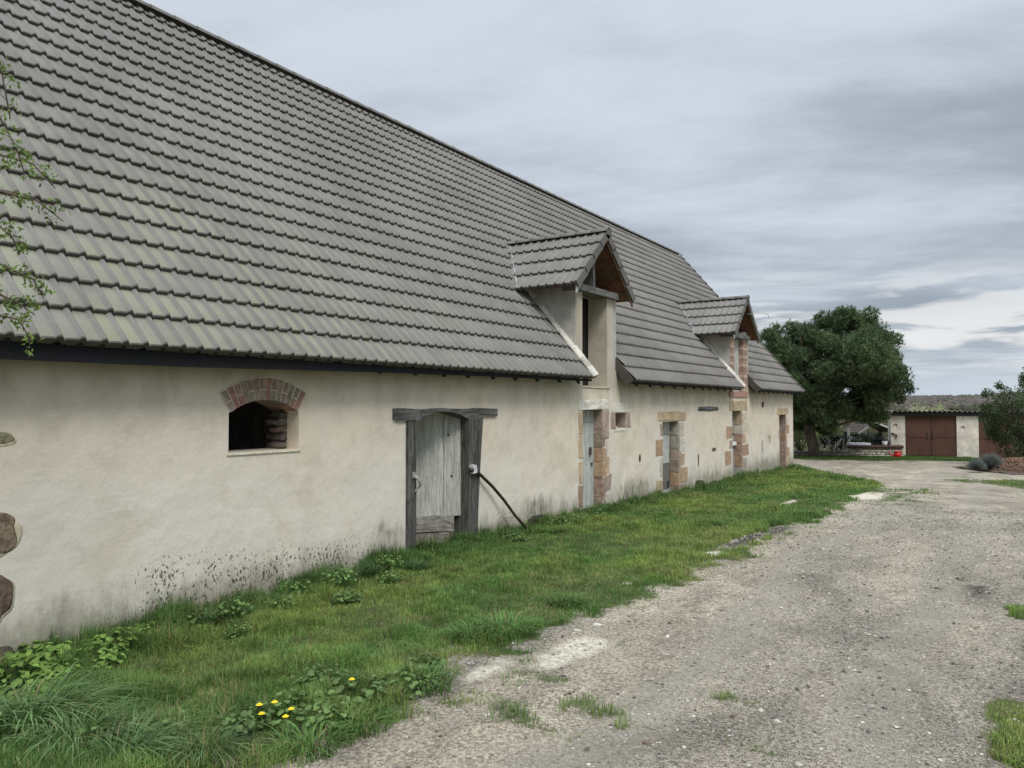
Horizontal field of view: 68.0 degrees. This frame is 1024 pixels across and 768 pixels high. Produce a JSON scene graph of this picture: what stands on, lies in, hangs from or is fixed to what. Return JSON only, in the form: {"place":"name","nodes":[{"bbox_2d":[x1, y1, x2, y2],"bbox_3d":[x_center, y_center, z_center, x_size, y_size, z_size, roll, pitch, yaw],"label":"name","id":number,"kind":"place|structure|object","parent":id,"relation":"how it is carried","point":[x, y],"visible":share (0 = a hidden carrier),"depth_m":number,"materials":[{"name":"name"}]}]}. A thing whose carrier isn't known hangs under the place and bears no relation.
{"place":"outdoors","nodes":[
{"label":"outdoors","id":0,"kind":"place"},
{"bbox_2d":[17,410,1023,767],"bbox_3d":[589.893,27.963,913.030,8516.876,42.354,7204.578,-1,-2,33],"label":"ground","id":1,"kind":"structure","parent":0,"point":[987,498],"depth_m":5.71,"materials":[{"name":"grey gravel"}]},
{"bbox_2d":[0,708,55,745],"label":"leafy weed","id":2,"kind":"object","parent":1,"relation":"on","point":[12,733],"visible":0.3,"depth_m":4.48,"materials":[{"name":"green plant"}]},
{"bbox_2d":[0,684,56,710],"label":"leafy weed","id":3,"kind":"object","parent":1,"relation":"on","point":[43,690],"visible":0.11,"depth_m":5.10,"materials":[{"name":"green plant"}]},
{"bbox_2d":[0,657,60,695],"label":"leafy weed","id":4,"kind":"object","parent":1,"relation":"on","point":[33,664],"visible":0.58,"depth_m":5.49,"materials":[{"name":"green plant"}]},
{"bbox_2d":[0,57,70,356],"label":"young tree","id":5,"kind":"object","parent":1,"relation":"on","point":[19,249],"visible":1,"depth_m":4.60,"materials":[{"name":"green plant"}]},
{"bbox_2d":[1,636,86,671],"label":"leafy weed","id":6,"kind":"object","parent":1,"relation":"on","point":[30,654],"visible":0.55,"depth_m":5.84,"materials":[{"name":"green plant"}]},
{"bbox_2d":[0,672,110,731],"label":"grass tussock","id":7,"kind":"object","parent":1,"relation":"on","point":[9,694],"depth_m":4.81,"materials":[{"name":"green plant"}]},
{"bbox_2d":[30,657,98,686],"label":"leafy weed","id":8,"kind":"object","parent":1,"relation":"on","point":[58,669],"visible":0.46,"depth_m":5.50,"materials":[{"name":"green plant"}]},
{"bbox_2d":[0,655,166,741],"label":"grass tussock","id":9,"kind":"object","parent":1,"relation":"on","point":[30,716],"depth_m":4.69,"materials":[{"name":"green plant"}]},
{"bbox_2d":[1,687,172,766],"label":"grass tussock","id":10,"kind":"object","parent":1,"relation":"on","point":[69,729],"depth_m":4.25,"materials":[{"name":"green plant"}]},
{"bbox_2d":[61,642,128,668],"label":"leafy weed","id":11,"kind":"object","parent":1,"relation":"on","point":[101,650],"visible":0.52,"depth_m":5.88,"materials":[{"name":"green plant"}]},
{"bbox_2d":[77,627,140,651],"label":"leafy weed","id":12,"kind":"object","parent":1,"relation":"on","point":[103,635],"visible":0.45,"depth_m":6.24,"materials":[{"name":"green plant"}]},
{"bbox_2d":[76,715,147,749],"bbox_3d":[-2.321,2.018,4.359,0.418,0.163,0.429,1,-2,-41],"label":"leafy weed","id":13,"kind":"object","parent":1,"relation":"on","point":[93,728],"visible":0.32,"depth_m":4.34,"materials":[{"name":"green plant"}]},
{"bbox_2d":[130,621,159,637],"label":"leafy weed","id":14,"kind":"object","parent":1,"relation":"on","point":[144,627],"visible":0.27,"depth_m":6.63,"materials":[{"name":"green plant"}]},
{"bbox_2d":[130,659,172,674],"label":"grass tussock","id":15,"kind":"object","parent":1,"relation":"on","point":[150,663],"depth_m":5.83,"materials":[{"name":"green plant"}]},
{"bbox_2d":[74,701,231,767],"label":"grass tussock","id":16,"kind":"object","parent":1,"relation":"on","point":[138,739],"depth_m":4.20,"materials":[{"name":"green plant"}]},
{"bbox_2d":[136,710,196,744],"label":"leafy weed","id":17,"kind":"object","parent":1,"relation":"on","point":[178,724],"visible":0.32,"depth_m":4.48,"materials":[{"name":"green plant"}]},
{"bbox_2d":[171,608,211,630],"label":"leafy weed","id":18,"kind":"object","parent":1,"relation":"on","point":[195,619],"visible":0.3,"depth_m":6.89,"materials":[{"name":"green plant"}]},
{"bbox_2d":[150,716,265,767],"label":"grass tussock","id":19,"kind":"object","parent":1,"relation":"on","point":[201,749],"depth_m":4.12,"materials":[{"name":"green plant"}]},
{"bbox_2d":[186,603,236,627],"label":"grass tussock","id":20,"kind":"object","parent":1,"relation":"on","point":[207,617],"depth_m":6.94,"materials":[{"name":"green plant"}]},
{"bbox_2d":[213,596,252,622],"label":"leafy weed","id":21,"kind":"object","parent":1,"relation":"on","point":[224,612],"visible":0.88,"depth_m":7.03,"materials":[{"name":"green plant"}]},
{"bbox_2d":[221,622,251,640],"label":"leafy weed","id":22,"kind":"object","parent":1,"relation":"on","point":[232,632],"visible":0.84,"depth_m":6.52,"materials":[{"name":"green plant"}]},
{"bbox_2d":[224,617,252,630],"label":"grass tussock","id":23,"kind":"object","parent":1,"relation":"on","point":[241,624],"depth_m":6.81,"materials":[{"name":"green plant"}]},
{"bbox_2d":[205,704,272,735],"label":"leafy weed","id":24,"kind":"object","parent":1,"relation":"on","point":[252,720],"visible":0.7,"depth_m":4.46,"materials":[{"name":"green plant"}]},
{"bbox_2d":[229,600,270,615],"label":"grass tussock","id":25,"kind":"object","parent":1,"relation":"on","point":[253,611],"depth_m":7.27,"materials":[{"name":"green plant"}]},
{"bbox_2d":[230,587,287,607],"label":"grass tussock","id":26,"kind":"object","parent":1,"relation":"on","point":[269,593],"depth_m":7.63,"materials":[{"name":"green plant"}]},
{"bbox_2d":[264,594,296,613],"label":"leafy weed","id":27,"kind":"object","parent":1,"relation":"on","point":[285,600],"visible":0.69,"depth_m":7.25,"materials":[{"name":"green plant"}]},
{"bbox_2d":[255,688,323,725],"bbox_3d":[-1.385,1.998,4.715,0.418,0.163,0.429,-1,-2,22],"label":"leafy weed","id":28,"kind":"object","parent":1,"relation":"on","point":[278,710],"visible":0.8,"depth_m":4.68,"materials":[{"name":"green plant"}]},
{"bbox_2d":[288,707,293,728],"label":"dandelion","id":29,"kind":"object","parent":1,"relation":"on","point":[291,708],"visible":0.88,"depth_m":4.52,"materials":[{"name":"yellow plant"}]},
{"bbox_2d":[280,580,309,596],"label":"leafy weed","id":30,"kind":"object","parent":1,"relation":"on","point":[296,587],"visible":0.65,"depth_m":7.87,"materials":[{"name":"green plant"}]},
{"bbox_2d":[267,639,335,665],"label":"grass tussock","id":31,"kind":"object","parent":1,"relation":"on","point":[286,650],"depth_m":5.93,"materials":[{"name":"green plant"}]},
{"bbox_2d":[254,711,364,763],"bbox_3d":[-1.130,2.018,4.269,0.675,0.140,0.668,0,-2,-14],"label":"grass tussock","id":32,"kind":"object","parent":1,"relation":"on","point":[312,748],"depth_m":4.25,"materials":[{"name":"green plant"}]},
{"bbox_2d":[281,569,345,585],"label":"grass tussock","id":33,"kind":"object","parent":1,"relation":"on","point":[311,580],"depth_m":8.27,"materials":[{"name":"green plant"}]},
{"bbox_2d":[290,663,350,689],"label":"leafy weed","id":34,"kind":"object","parent":1,"relation":"on","point":[317,673],"visible":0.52,"depth_m":5.22,"materials":[{"name":"green plant"}]},
{"bbox_2d":[297,695,366,729],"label":"leafy weed","id":35,"kind":"object","parent":1,"relation":"on","point":[327,709],"visible":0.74,"depth_m":4.50,"materials":[{"name":"green plant"}]},
{"bbox_2d":[320,567,357,589],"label":"leafy weed","id":36,"kind":"object","parent":1,"relation":"on","point":[341,581],"visible":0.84,"depth_m":8.09,"materials":[{"name":"green plant"}]},
{"bbox_2d":[328,589,363,603],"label":"leafy weed","id":37,"kind":"object","parent":1,"relation":"on","point":[346,596],"visible":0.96,"depth_m":7.58,"materials":[{"name":"green plant"}]},
{"bbox_2d":[318,565,374,584],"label":"grass tussock","id":38,"kind":"object","parent":1,"relation":"on","point":[352,574],"depth_m":8.55,"materials":[{"name":"green plant"}]},
{"bbox_2d":[315,674,395,704],"bbox_3d":[-1.007,1.984,4.901,0.493,0.188,0.480,0,-2,14],"label":"leafy weed","id":39,"kind":"object","parent":1,"relation":"on","point":[339,688],"visible":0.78,"depth_m":4.88,"materials":[{"name":"green plant"}]},
{"bbox_2d":[306,697,405,739],"bbox_3d":[-0.911,2.023,4.526,0.613,0.128,0.618,0,-2,-16],"label":"grass tussock","id":40,"kind":"object","parent":1,"relation":"on","point":[367,729],"depth_m":4.47,"materials":[{"name":"green plant"}]},
{"bbox_2d":[321,663,411,695],"bbox_3d":[-0.926,2.037,5.144,0.668,0.140,0.675,-1,-2,41],"label":"grass tussock","id":41,"kind":"object","parent":1,"relation":"on","point":[369,676],"depth_m":5.16,"materials":[{"name":"green plant"}]},
{"bbox_2d":[346,559,407,577],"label":"leafy weed","id":42,"kind":"object","parent":1,"relation":"on","point":[371,571],"depth_m":8.78,"materials":[{"name":"green plant"}]},
{"bbox_2d":[375,568,403,587],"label":"leafy weed","id":43,"kind":"object","parent":1,"relation":"on","point":[390,580],"visible":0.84,"depth_m":8.22,"materials":[{"name":"green plant"}]},
{"bbox_2d":[376,552,404,573],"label":"leafy weed","id":44,"kind":"object","parent":1,"relation":"on","point":[394,565],"visible":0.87,"depth_m":8.88,"materials":[{"name":"green plant"}]},
{"bbox_2d":[0,0,804,663],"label":"barn","id":45,"kind":"structure","parent":1,"relation":"on","point":[284,322],"depth_m":9.45,"materials":[{"name":"concrete"}]},
{"bbox_2d":[392,408,497,549],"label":"door","id":46,"kind":"structure","parent":45,"relation":"in","point":[442,496],"depth_m":11.01,"materials":[{"name":"wood"}]},
{"bbox_2d":[583,410,593,507],"bbox_3d":[1.382,1.449,14.551,0.075,1.890,0.804,-1,-2,33],"label":"door","id":47,"kind":"structure","parent":45,"relation":"in","point":[588,429],"depth_m":14.70,"materials":[{"name":"wood"}]},
{"bbox_2d":[662,422,669,492],"bbox_3d":[3.548,1.751,17.888,0.085,1.700,0.934,-1,-2,33],"label":"door","id":48,"kind":"structure","parent":45,"relation":"in","point":[666,453],"depth_m":18.07,"materials":[{"name":"wood"}]},
{"bbox_2d":[732,411,736,474],"bbox_3d":[6.426,1.780,22.328,0.115,1.940,0.874,-1,-2,33],"label":"door","id":49,"kind":"structure","parent":45,"relation":"in","point":[734,443],"depth_m":22.62,"materials":[{"name":"metal"}]},
{"bbox_2d":[379,664,437,698],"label":"leafy weed","id":50,"kind":"object","parent":1,"relation":"on","point":[408,678],"visible":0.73,"depth_m":5.08,"materials":[{"name":"green plant"}]},
{"bbox_2d":[400,556,434,571],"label":"grass tussock","id":51,"kind":"object","parent":1,"relation":"on","point":[420,564],"depth_m":9.06,"materials":[{"name":"green plant"}]},
{"bbox_2d":[401,652,446,670],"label":"leafy weed","id":52,"kind":"object","parent":1,"relation":"on","point":[424,661],"visible":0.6,"depth_m":5.56,"materials":[{"name":"green plant"}]},
{"bbox_2d":[378,654,472,698],"bbox_3d":[-0.590,2.032,5.163,0.724,0.152,0.731,1,-2,-24],"label":"grass tussock","id":53,"kind":"object","parent":1,"relation":"on","point":[438,676],"depth_m":5.15,"materials":[{"name":"green plant"}]},
{"bbox_2d":[424,582,465,595],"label":"grass tussock","id":54,"kind":"object","parent":1,"relation":"on","point":[435,584],"depth_m":7.95,"materials":[{"name":"green plant"}]},
{"bbox_2d":[436,618,502,644],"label":"grass tussock","id":55,"kind":"object","parent":1,"relation":"on","point":[466,630],"depth_m":6.28,"materials":[{"name":"green plant"}]},
{"bbox_2d":[468,464,528,529],"bbox_3d":[-0.167,1.781,11.547,0.098,1.178,1.419,-1,-2,40],"label":"wooden pole","id":56,"kind":"object","parent":1,"relation":"on","point":[472,469],"visible":0.92,"depth_m":11.44,"materials":[{"name":"wood"}]},
{"bbox_2d":[461,608,556,642],"bbox_3d":[-0.056,2.058,6.349,0.836,0.175,0.843,-1,-2,33],"label":"grass tussock","id":57,"kind":"object","parent":1,"relation":"on","point":[509,618],"depth_m":6.37,"materials":[{"name":"green plant"}]},
{"bbox_2d":[0,454,1023,767],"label":"grass","id":58,"kind":"structure","parent":1,"relation":"on","point":[238,684],"depth_m":6.86,"materials":[{"name":"green plant"}]},
{"bbox_2d":[502,532,529,541],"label":"leafy weed","id":59,"kind":"object","parent":1,"relation":"on","point":[509,536],"visible":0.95,"depth_m":11.00,"materials":[{"name":"green plant"}]},
{"bbox_2d":[534,524,570,534],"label":"grass tussock","id":60,"kind":"object","parent":1,"relation":"on","point":[552,531],"depth_m":11.63,"materials":[{"name":"green plant"}]},
{"bbox_2d":[550,514,575,525],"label":"leafy weed","id":61,"kind":"object","parent":1,"relation":"on","point":[562,521],"visible":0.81,"depth_m":12.54,"materials":[{"name":"green plant"}]},
{"bbox_2d":[538,591,592,608],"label":"grass tussock","id":62,"kind":"object","parent":1,"relation":"on","point":[563,602],"depth_m":7.32,"materials":[{"name":"green plant"}]},
{"bbox_2d":[565,513,588,521],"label":"leafy weed","id":63,"kind":"object","parent":1,"relation":"on","point":[575,515],"visible":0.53,"depth_m":12.86,"materials":[{"name":"green plant"}]},
{"bbox_2d":[584,509,608,516],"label":"leafy weed","id":64,"kind":"object","parent":1,"relation":"on","point":[597,513],"visible":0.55,"depth_m":13.39,"materials":[{"name":"green plant"}]},
{"bbox_2d":[592,623,602,626],"bbox_3d":[0.745,2.091,6.592,0.097,0.026,0.068,-1,-2,33],"label":"stone","id":65,"kind":"object","parent":1,"relation":"on","point":[597,625],"visible":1,"depth_m":6.57,"materials":[{"name":"white stone"}]},
{"bbox_2d":[599,505,612,511],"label":"grass tussock","id":66,"kind":"object","parent":1,"relation":"on","point":[605,508],"depth_m":14.14,"materials":[{"name":"green plant"}]},
{"bbox_2d":[642,740,651,744],"bbox_3d":[0.762,2.023,4.278,0.063,0.014,0.040,-1,-2,33],"label":"stone","id":67,"kind":"object","parent":1,"relation":"on","point":[645,742],"visible":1,"depth_m":4.27,"materials":[{"name":"grey stone"}]},
{"bbox_2d":[692,480,708,490],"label":"leafy weed","id":68,"kind":"object","parent":1,"relation":"on","point":[704,484],"visible":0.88,"depth_m":18.73,"materials":[{"name":"green plant"}]},
{"bbox_2d":[729,714,740,718],"bbox_3d":[1.368,2.041,4.660,0.070,0.016,0.040,-1,-2,33],"label":"stone","id":69,"kind":"object","parent":1,"relation":"on","point":[735,716],"visible":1,"depth_m":4.65,"materials":[{"name":"grey stone"}]},
{"bbox_2d":[793,424,816,450],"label":"garden bush","id":70,"kind":"object","parent":1,"relation":"on","point":[797,438],"visible":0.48,"depth_m":40.77,"materials":[{"name":"green plant"}]},
{"bbox_2d":[804,421,844,447],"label":"garden bush","id":71,"kind":"object","parent":1,"relation":"on","point":[819,435],"visible":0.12,"depth_m":43.79,"materials":[{"name":"green plant"}]},
{"bbox_2d":[817,437,851,450],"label":"dry stalks","id":72,"kind":"object","parent":1,"relation":"on","point":[828,448],"visible":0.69,"depth_m":38.04,"materials":[{"name":"grey plant"}]},
{"bbox_2d":[818,432,856,450],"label":"yucca","id":73,"kind":"object","parent":1,"relation":"on","point":[834,438],"visible":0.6,"depth_m":39.93,"materials":[{"name":"green plant"}]},
{"bbox_2d":[759,304,918,456],"bbox_3d":[14.830,-0.047,35.580,7.189,7.506,10.002,0,-2,0],"label":"deciduous tree","id":74,"kind":"object","parent":1,"relation":"on","point":[861,361],"visible":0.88,"depth_m":34.06,"materials":[{"name":"green plant"}]},
{"bbox_2d":[828,419,856,438],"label":"garden bush","id":75,"kind":"object","parent":1,"relation":"on","point":[845,425],"visible":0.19,"depth_m":47.80,"materials":[{"name":"green plant"}]},
{"bbox_2d":[793,445,903,456],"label":"garden wall","id":76,"kind":"structure","parent":1,"relation":"on","point":[872,450],"depth_m":36.49,"materials":[{"name":"stone"}]},
{"bbox_2d":[847,428,849,441],"bbox_3d":[17.268,2.954,38.931,0.139,1.370,0.139,-1,-2,33],"label":"white post","id":77,"kind":"object","parent":1,"relation":"on","point":[848,431],"visible":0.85,"depth_m":38.90,"materials":[{"name":"plastic"}]},
{"bbox_2d":[847,442,870,444],"bbox_3d":[17.346,3.266,37.922,0.976,0.678,0.518,0,-2,0],"label":"water trough","id":78,"kind":"object","parent":1,"relation":"on","point":[854,443],"visible":0.2,"depth_m":37.68,"materials":[{"name":"white plastic"}]},
{"bbox_2d":[840,418,878,433],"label":"garden bush","id":79,"kind":"object","parent":1,"relation":"on","point":[863,431],"visible":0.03,"depth_m":51.36,"materials":[{"name":"green plant"}]},
{"bbox_2d":[840,421,887,442],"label":"garden hut","id":80,"kind":"object","parent":1,"relation":"on","point":[858,428],"visible":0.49,"depth_m":42.76,"materials":[{"name":"wood"}]},
{"bbox_2d":[841,431,889,444],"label":"yucca","id":81,"kind":"object","parent":1,"relation":"on","point":[868,438],"visible":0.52,"depth_m":38.42,"materials":[{"name":"green plant"}]},
{"bbox_2d":[866,419,887,438],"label":"garden bush","id":82,"kind":"object","parent":1,"relation":"on","point":[875,432],"visible":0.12,"depth_m":49.69,"materials":[{"name":"green plant"}]},
{"bbox_2d":[888,450,902,456],"bbox_3d":[18.257,3.325,36.119,0.688,0.354,0.338,0,-2,0],"label":"watering can","id":83,"kind":"object","parent":1,"relation":"on","point":[897,454],"visible":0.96,"depth_m":36.01,"materials":[{"name":"red plastic"}]},
{"bbox_2d":[887,406,910,423],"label":"orchard tree","id":84,"kind":"object","parent":1,"relation":"on","point":[900,409],"visible":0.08,"depth_m":61.61,"materials":[{"name":"green plant"}]},
{"bbox_2d":[906,401,938,410],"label":"orchard tree","id":85,"kind":"object","parent":1,"relation":"on","point":[916,408],"visible":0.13,"depth_m":63.32,"materials":[{"name":"green plant"}]},
{"bbox_2d":[922,403,945,410],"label":"orchard tree","id":86,"kind":"object","parent":1,"relation":"on","point":[938,407],"visible":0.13,"depth_m":65.81,"materials":[{"name":"green plant"}]},
{"bbox_2d":[888,410,1023,457],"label":"garage","id":87,"kind":"structure","parent":1,"relation":"on","point":[940,433],"depth_m":36.56,"materials":[{"name":"paint"}]},
{"bbox_2d":[794,392,1023,429],"bbox_3d":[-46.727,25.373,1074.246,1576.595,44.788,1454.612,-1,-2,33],"label":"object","id":88,"kind":"object","parent":87,"relation":"attached to","point":[955,403],"visible":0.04,"depth_m":871.56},
{"bbox_2d":[906,416,930,455],"bbox_3d":[19.790,2.552,36.969,1.069,2.002,0.090,-1,-2,24],"label":"garage door","id":89,"kind":"structure","parent":87,"relation":"in","point":[918,428],"depth_m":36.97,"materials":[{"name":"metal"}]},
{"bbox_2d":[931,416,955,456],"bbox_3d":[20.778,2.539,36.530,1.040,2.002,0.090,-1,-2,24],"label":"garage door","id":90,"kind":"structure","parent":87,"relation":"in","point":[943,428],"depth_m":36.54,"materials":[{"name":"metal"}]},
{"bbox_2d":[979,416,1005,457],"bbox_3d":[22.621,2.516,35.729,1.084,2.002,0.055,-1,-2,24],"label":"garage door","id":91,"kind":"structure","parent":87,"relation":"in","point":[985,447],"depth_m":35.81,"materials":[{"name":"metal"}]},
{"bbox_2d":[1006,416,1023,456],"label":"garage door","id":92,"kind":"structure","parent":87,"relation":"in","point":[1022,417],"depth_m":35.39,"materials":[{"name":"metal"}]},
{"bbox_2d":[962,403,994,410],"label":"orchard tree","id":93,"kind":"object","parent":1,"relation":"on","point":[975,406],"visible":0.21,"depth_m":69.77,"materials":[{"name":"green plant"}]},
{"bbox_2d":[954,457,1023,474],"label":"mulch mound","id":94,"kind":"object","parent":1,"relation":"on","point":[1014,465],"visible":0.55,"depth_m":27.81,"materials":[{"name":"brown wood"}]},
{"bbox_2d":[965,459,986,470],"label":"lavender","id":95,"kind":"object","parent":94,"relation":"on","point":[976,465],"visible":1,"depth_m":27.61,"materials":[{"name":"grey plant"}]},
{"bbox_2d":[976,452,1005,468],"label":"lavender","id":96,"kind":"object","parent":94,"relation":"on","point":[990,460],"visible":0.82,"depth_m":28.15,"materials":[{"name":"grey plant"}]},
{"bbox_2d":[977,367,1023,457],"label":"evergreen bush","id":97,"kind":"object","parent":94,"relation":"on","point":[998,416],"visible":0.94,"depth_m":30.94,"materials":[{"name":"green plant"}]},
{"bbox_2d":[142,0,1023,395],"label":"sky","id":98,"kind":"structure","parent":0,"point":[803,158],"materials":[{"name":"grey"}]},
{"bbox_2d":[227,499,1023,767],"bbox_3d":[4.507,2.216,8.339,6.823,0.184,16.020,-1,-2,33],"label":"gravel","id":99,"kind":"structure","parent":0,"point":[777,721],"depth_m":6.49,"materials":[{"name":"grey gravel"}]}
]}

